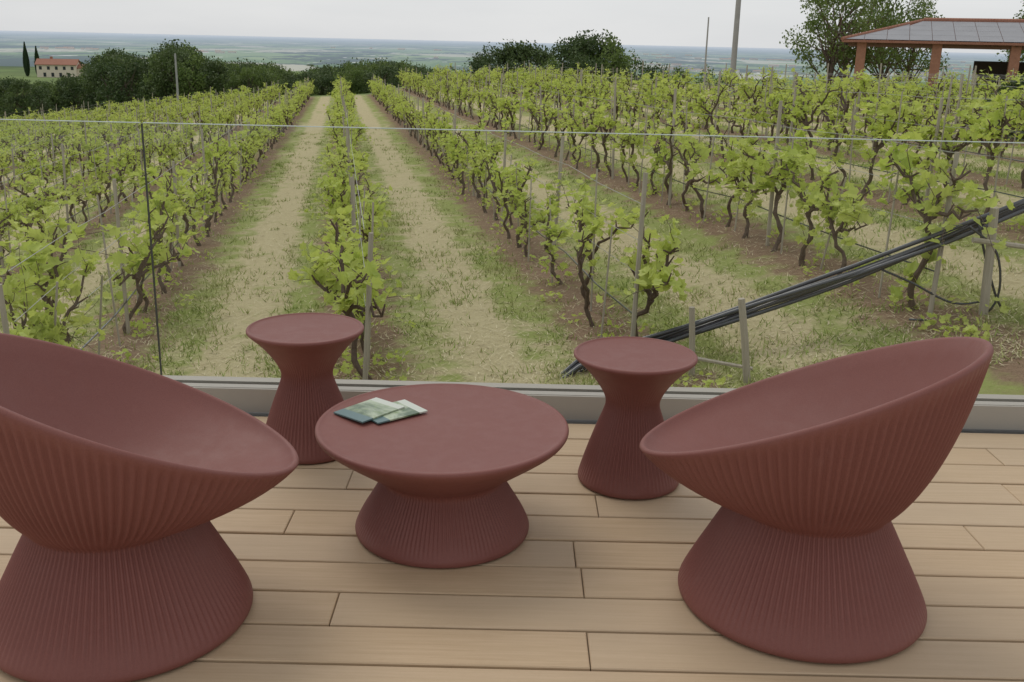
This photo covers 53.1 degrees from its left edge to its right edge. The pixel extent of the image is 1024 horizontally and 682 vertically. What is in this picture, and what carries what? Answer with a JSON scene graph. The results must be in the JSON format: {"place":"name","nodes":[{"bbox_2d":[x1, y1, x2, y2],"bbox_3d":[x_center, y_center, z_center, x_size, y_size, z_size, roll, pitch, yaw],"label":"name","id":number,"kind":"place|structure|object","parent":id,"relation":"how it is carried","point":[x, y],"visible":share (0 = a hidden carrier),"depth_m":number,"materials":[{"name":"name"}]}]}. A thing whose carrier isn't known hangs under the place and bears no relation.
{"place":"outdoors","nodes":[
{"label":"outdoors","id":0,"kind":"place"},
{"bbox_2d":[0,30,1023,394],"bbox_3d":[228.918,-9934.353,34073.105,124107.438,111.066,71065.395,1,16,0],"label":"ground","id":1,"kind":"structure","parent":0,"point":[296,54],"depth_m":14.72,"materials":[{"name":"brown soil"}]},
{"bbox_2d":[0,104,42,125],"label":"grapevine row","id":2,"kind":"object","parent":1,"relation":"on","point":[25,116],"visible":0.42,"depth_m":74.79,"materials":[{"name":"green plant"}]},
{"bbox_2d":[23,42,29,75],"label":"cypress tree","id":3,"kind":"object","parent":1,"relation":"on","point":[26,63],"visible":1,"depth_m":318.77,"materials":[{"name":"green plant"}]},
{"bbox_2d":[34,46,38,73],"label":"cypress tree","id":4,"kind":"object","parent":1,"relation":"on","point":[36,54],"visible":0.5,"depth_m":319.49,"materials":[{"name":"green plant"}]},
{"bbox_2d":[0,101,83,133],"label":"grapevine row","id":5,"kind":"object","parent":1,"relation":"on","point":[78,110],"visible":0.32,"depth_m":71.81,"materials":[{"name":"green plant"}]},
{"bbox_2d":[2,101,118,146],"bbox_3d":[-25.339,-8.018,43.652,1.769,3.493,80.571,-1,17,-9],"label":"grapevine row","id":6,"kind":"object","parent":1,"relation":"on","point":[49,118],"visible":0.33,"depth_m":64.22,"materials":[{"name":"green plant"}]},
{"bbox_2d":[34,56,87,76],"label":"farmhouse","id":7,"kind":"object","parent":1,"relation":"on","point":[51,67],"visible":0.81,"depth_m":316.99,"materials":[{"name":"paint"}]},
{"bbox_2d":[39,66,73,76],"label":"windows","id":8,"kind":"structure","parent":7,"relation":"in","point":[40,67],"depth_m":316.64,"materials":[{"name":"black glass"}]},
{"bbox_2d":[0,93,152,151],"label":"grapevine row","id":9,"kind":"object","parent":1,"relation":"on","point":[115,105],"visible":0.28,"depth_m":58.46,"materials":[{"name":"green plant"}]},
{"bbox_2d":[0,92,187,170],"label":"grapevine row","id":10,"kind":"object","parent":1,"relation":"on","point":[11,138],"visible":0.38,"depth_m":49.82,"materials":[{"name":"green plant"}]},
{"bbox_2d":[0,86,213,189],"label":"grapevine row","id":11,"kind":"object","parent":1,"relation":"on","point":[57,141],"visible":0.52,"depth_m":38.36,"materials":[{"name":"green plant"}]},
{"bbox_2d":[0,85,251,214],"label":"grapevine row","id":12,"kind":"object","parent":1,"relation":"on","point":[91,143],"visible":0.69,"depth_m":31.71,"materials":[{"name":"green plant"}]},
{"bbox_2d":[0,82,282,283],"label":"grapevine row","id":13,"kind":"object","parent":1,"relation":"on","point":[30,205],"visible":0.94,"depth_m":22.60,"materials":[{"name":"green plant"}]},
{"bbox_2d":[0,78,314,354],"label":"grapevine row","id":14,"kind":"object","parent":1,"relation":"on","point":[167,210],"visible":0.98,"depth_m":11.57,"materials":[{"name":"green plant"}]},
{"bbox_2d":[174,53,178,100],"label":"utility pole","id":15,"kind":"object","parent":1,"relation":"on","point":[177,88],"visible":0.66,"depth_m":106.74,"materials":[{"name":"wood"}]},
{"bbox_2d":[288,75,420,379],"bbox_3d":[-7.937,-10.870,47.732,1.721,3.540,83.061,-1,17,-9],"label":"grapevine row","id":16,"kind":"object","parent":1,"relation":"on","point":[359,282],"visible":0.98,"depth_m":10.92,"materials":[{"name":"green plant"}]},
{"bbox_2d":[457,54,498,74],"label":"broadleaf tree","id":17,"kind":"object","parent":1,"relation":"on","point":[476,64],"visible":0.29,"depth_m":129.47,"materials":[{"name":"green plant"}]},
{"bbox_2d":[0,39,963,126],"bbox_3d":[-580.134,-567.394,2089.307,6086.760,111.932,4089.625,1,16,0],"label":"distant treeline","id":18,"kind":"object","parent":1,"relation":"on","point":[116,76],"visible":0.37,"depth_m":121.03,"materials":[{"name":"green plant"}]},
{"bbox_2d":[474,42,525,80],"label":"broadleaf tree","id":19,"kind":"object","parent":1,"relation":"on","point":[491,56],"visible":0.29,"depth_m":134.33,"materials":[{"name":"green plant"}]},
{"bbox_2d":[40,47,972,79],"bbox_3d":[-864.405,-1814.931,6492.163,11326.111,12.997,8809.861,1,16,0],"label":"distant village","id":20,"kind":"object","parent":1,"relation":"on","point":[219,51],"visible":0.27,"depth_m":6269.71,"materials":[{"name":"white"}]},
{"bbox_2d":[0,412,1023,681],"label":"wooden deck","id":21,"kind":"structure","parent":1,"relation":"on","point":[578,582],"depth_m":3.09,"materials":[{"name":"brown wood"}]},
{"bbox_2d":[0,333,298,681],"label":"lounge chair","id":22,"kind":"object","parent":21,"relation":"on","point":[122,485],"visible":1,"depth_m":2.65,"materials":[{"name":"red plastic"}]},
{"bbox_2d":[246,313,363,463],"bbox_3d":[-0.815,0.188,4.083,0.455,0.505,0.455,1,16,0],"label":"side table","id":23,"kind":"object","parent":21,"relation":"on","point":[304,351],"visible":0.87,"depth_m":3.97,"materials":[{"name":"red plastic"}]},
{"bbox_2d":[315,383,568,568],"bbox_3d":[-0.233,0.455,3.439,0.833,0.381,0.833,1,16,0],"label":"coffee table","id":24,"kind":"object","parent":21,"relation":"on","point":[449,464],"visible":0.99,"depth_m":3.27,"materials":[{"name":"red plastic"}]},
{"bbox_2d":[333,397,427,423],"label":"magazines","id":25,"kind":"object","parent":24,"relation":"on","point":[376,410],"visible":1,"depth_m":3.48,"materials":[{"name":"multicoloured paper"}]},
{"bbox_2d":[0,119,1023,429],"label":"glass balustrade","id":26,"kind":"object","parent":21,"relation":"on","point":[574,401],"visible":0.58,"depth_m":4.52,"materials":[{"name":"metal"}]},
{"bbox_2d":[574,336,697,499],"bbox_3d":[0.450,0.287,3.843,0.455,0.505,0.455,1,16,0],"label":"side table","id":27,"kind":"object","parent":21,"relation":"on","point":[636,378],"visible":0.92,"depth_m":3.74,"materials":[{"name":"red plastic"}]},
{"bbox_2d":[639,337,993,663],"bbox_3d":[0.838,0.359,3.004,0.936,0.857,0.850,10,19,28],"label":"lounge chair","id":28,"kind":"object","parent":21,"relation":"on","point":[813,480],"visible":1,"depth_m":2.80,"materials":[{"name":"red plastic"}]},
{"bbox_2d":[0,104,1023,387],"bbox_3d":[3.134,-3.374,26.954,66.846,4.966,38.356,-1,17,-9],"label":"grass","id":29,"kind":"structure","parent":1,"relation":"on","point":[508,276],"depth_m":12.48,"materials":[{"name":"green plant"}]},
{"bbox_2d":[0,105,1023,387],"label":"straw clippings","id":30,"kind":"object","parent":1,"relation":"on","point":[576,291],"visible":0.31,"depth_m":11.15,"materials":[{"name":"beige plant"}]},
{"bbox_2d":[4,123,1023,387],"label":"weeds","id":31,"kind":"object","parent":1,"relation":"on","point":[968,329],"visible":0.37,"depth_m":11.37,"materials":[{"name":"green plant"}]},
{"bbox_2d":[492,39,540,73],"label":"broadleaf tree","id":32,"kind":"object","parent":1,"relation":"on","point":[518,48],"visible":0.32,"depth_m":133.64,"materials":[{"name":"green plant"}]},
{"bbox_2d":[504,56,535,82],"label":"broadleaf tree","id":33,"kind":"object","parent":1,"relation":"on","point":[512,64],"visible":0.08,"depth_m":125.36,"materials":[{"name":"green plant"}]},
{"bbox_2d":[365,74,691,337],"bbox_3d":[-5.362,-11.104,47.914,1.629,3.635,82.265,-1,17,-9],"label":"grapevine row","id":34,"kind":"object","parent":1,"relation":"on","point":[648,280],"visible":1,"depth_m":13.19,"materials":[{"name":"green plant"}]},
{"bbox_2d":[502,39,558,72],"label":"broadleaf tree","id":35,"kind":"object","parent":1,"relation":"on","point":[519,59],"visible":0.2,"depth_m":135.17,"materials":[{"name":"green plant"}]},
{"bbox_2d":[521,49,564,70],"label":"broadleaf tree","id":36,"kind":"object","parent":1,"relation":"on","point":[545,55],"visible":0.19,"depth_m":133.88,"materials":[{"name":"green plant"}]},
{"bbox_2d":[541,57,566,82],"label":"broadleaf tree","id":37,"kind":"object","parent":1,"relation":"on","point":[554,61],"visible":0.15,"depth_m":123.03,"materials":[{"name":"green plant"}]},
{"bbox_2d":[539,37,582,77],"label":"broadleaf tree","id":38,"kind":"object","parent":1,"relation":"on","point":[557,49],"visible":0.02,"depth_m":139.35,"materials":[{"name":"green plant"}]},
{"bbox_2d":[560,52,600,82],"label":"broadleaf tree","id":39,"kind":"object","parent":1,"relation":"on","point":[581,62],"visible":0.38,"depth_m":123.10,"materials":[{"name":"green plant"}]},
{"bbox_2d":[554,30,610,82],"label":"broadleaf tree","id":40,"kind":"object","parent":1,"relation":"on","point":[577,48],"visible":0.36,"depth_m":133.49,"materials":[{"name":"green plant"}]},
{"bbox_2d":[558,29,623,72],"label":"broadleaf tree","id":41,"kind":"object","parent":1,"relation":"on","point":[598,52],"visible":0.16,"depth_m":136.20,"materials":[{"name":"green plant"}]},
{"bbox_2d":[579,30,628,74],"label":"broadleaf tree","id":42,"kind":"object","parent":1,"relation":"on","point":[601,46],"visible":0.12,"depth_m":134.76,"materials":[{"name":"green plant"}]},
{"bbox_2d":[586,36,638,82],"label":"broadleaf tree","id":43,"kind":"object","parent":1,"relation":"on","point":[620,62],"visible":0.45,"depth_m":131.38,"materials":[{"name":"green plant"}]},
{"bbox_2d":[613,56,651,80],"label":"broadleaf tree","id":44,"kind":"object","parent":1,"relation":"on","point":[640,63],"visible":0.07,"depth_m":135.34,"materials":[{"name":"green plant"}]},
{"bbox_2d":[631,61,670,79],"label":"broadleaf tree","id":45,"kind":"object","parent":1,"relation":"on","point":[645,69],"visible":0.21,"depth_m":144.16,"materials":[{"name":"green plant"}]},
{"bbox_2d":[667,66,688,84],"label":"broadleaf tree","id":46,"kind":"object","parent":1,"relation":"on","point":[681,72],"visible":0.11,"depth_m":144.88,"materials":[{"name":"green plant"}]},
{"bbox_2d":[689,306,694,375],"bbox_3d":[1.576,0.052,8.967,0.102,0.724,0.055,1,16,0],"label":"wooden stake","id":47,"kind":"object","parent":1,"relation":"on","point":[692,330],"visible":0.59,"depth_m":8.91,"materials":[{"name":"grey wood"}]},
{"bbox_2d":[397,67,1014,317],"bbox_3d":[-2.605,-11.393,47.158,1.850,3.557,81.085,-1,17,-9],"label":"grapevine row","id":48,"kind":"object","parent":1,"relation":"on","point":[794,156],"visible":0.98,"depth_m":12.75,"materials":[{"name":"green plant"}]},
{"bbox_2d":[703,17,708,89],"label":"utility pole","id":49,"kind":"object","parent":1,"relation":"on","point":[706,48],"visible":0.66,"depth_m":71.97,"materials":[{"name":"wood"}]},
{"bbox_2d":[691,66,724,84],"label":"broadleaf tree","id":50,"kind":"object","parent":1,"relation":"on","point":[701,80],"visible":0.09,"depth_m":145.44,"materials":[{"name":"green plant"}]},
{"bbox_2d":[428,63,1023,213],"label":"grapevine row","id":51,"kind":"object","parent":1,"relation":"on","point":[983,126],"visible":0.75,"depth_m":16.97,"materials":[{"name":"green plant"}]},
{"bbox_2d":[728,0,740,96],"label":"utility pole","id":52,"kind":"object","parent":1,"relation":"on","point":[735,35],"visible":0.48,"depth_m":57.36,"materials":[{"name":"wood"}]},
{"bbox_2d":[738,298,750,382],"bbox_3d":[1.941,0.045,8.546,0.179,0.829,0.063,1,16,0],"label":"wooden stake","id":53,"kind":"object","parent":1,"relation":"on","point":[744,339],"visible":0.79,"depth_m":8.51,"materials":[{"name":"grey wood"}]},
{"bbox_2d":[559,198,1023,378],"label":"black hose bundle","id":54,"kind":"object","parent":53,"relation":"on","point":[802,291],"visible":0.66,"depth_m":9.23,"materials":[{"name":"rubber"}]},
{"bbox_2d":[477,62,1023,188],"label":"grapevine row","id":55,"kind":"object","parent":1,"relation":"on","point":[864,83],"visible":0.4,"depth_m":22.96,"materials":[{"name":"green plant"}]},
{"bbox_2d":[515,60,1023,156],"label":"grapevine row","id":56,"kind":"object","parent":1,"relation":"on","point":[873,92],"visible":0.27,"depth_m":28.45,"materials":[{"name":"green plant"}]},
{"bbox_2d":[779,0,885,91],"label":"broadleaf tree","id":57,"kind":"object","parent":1,"relation":"on","point":[830,52],"visible":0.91,"depth_m":55.26,"materials":[{"name":"green plant"}]},
{"bbox_2d":[789,0,905,78],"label":"broadleaf tree","id":58,"kind":"object","parent":1,"relation":"on","point":[846,17],"visible":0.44,"depth_m":59.44,"materials":[{"name":"green plant"}]},
{"bbox_2d":[698,237,1023,369],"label":"wooden cross rails","id":59,"kind":"object","parent":1,"relation":"on","point":[988,242],"visible":0.76,"depth_m":8.92,"materials":[{"name":"grey wood"}]},
{"bbox_2d":[711,63,1023,143],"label":"grapevine row","id":60,"kind":"object","parent":1,"relation":"on","point":[915,94],"visible":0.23,"depth_m":29.45,"materials":[{"name":"green plant"}]},
{"bbox_2d":[759,63,1017,126],"bbox_3d":[13.639,-6.361,27.187,1.783,2.660,35.884,-2,17,-10],"label":"grapevine row","id":61,"kind":"object","parent":1,"relation":"on","point":[937,86],"visible":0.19,"depth_m":31.92,"materials":[{"name":"green plant"}]},
{"bbox_2d":[835,0,942,96],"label":"broadleaf tree","id":62,"kind":"object","parent":1,"relation":"on","point":[897,57],"visible":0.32,"depth_m":62.21,"materials":[{"name":"green plant"}]},
{"bbox_2d":[867,0,949,80],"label":"broadleaf tree","id":63,"kind":"object","parent":1,"relation":"on","point":[923,2],"visible":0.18,"depth_m":65.00,"materials":[{"name":"green plant"}]},
{"bbox_2d":[806,63,1022,120],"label":"grapevine row","id":64,"kind":"object","parent":1,"relation":"on","point":[901,77],"visible":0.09,"depth_m":35.49,"materials":[{"name":"green plant"}]},
{"bbox_2d":[841,18,1023,106],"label":"open shelter","id":65,"kind":"object","parent":1,"relation":"on","point":[936,35],"visible":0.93,"depth_m":47.89,"materials":[{"name":"tile"}]},
{"bbox_2d":[881,67,1023,117],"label":"grapevine row","id":66,"kind":"object","parent":1,"relation":"on","point":[920,79],"visible":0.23,"depth_m":39.92,"materials":[{"name":"green plant"}]},
{"bbox_2d":[912,70,1023,101],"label":"grapevine row","id":67,"kind":"object","parent":1,"relation":"on","point":[1019,75],"visible":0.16,"depth_m":41.66,"materials":[{"name":"green plant"}]},
{"bbox_2d":[978,207,998,314],"bbox_3d":[4.213,-0.655,9.055,0.129,1.054,0.083,1,16,0],"label":"wooden stake","id":68,"kind":"object","parent":1,"relation":"on","point":[987,274],"visible":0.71,"depth_m":9.03,"materials":[{"name":"grey wood"}]},
{"bbox_2d":[976,68,1017,94],"bbox_3d":[23.924,-6.688,28.863,1.590,2.667,34.970,-2,17,-10],"label":"grapevine row","id":69,"kind":"object","parent":1,"relation":"on","point":[1007,74],"visible":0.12,"depth_m":44.71,"materials":[{"name":"green plant"}]},
{"bbox_2d":[977,74,1023,140],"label":"shrub","id":70,"kind":"object","parent":1,"relation":"on","point":[1016,85],"visible":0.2,"depth_m":25.02,"materials":[{"name":"green plant"}]},
{"bbox_2d":[996,0,1023,61],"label":"broadleaf tree","id":71,"kind":"object","parent":1,"relation":"on","point":[1021,56],"visible":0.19,"depth_m":61.09,"materials":[{"name":"green plant"}]},
{"bbox_2d":[0,0,1023,53],"label":"sky","id":72,"kind":"structure","parent":0,"point":[762,24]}
]}

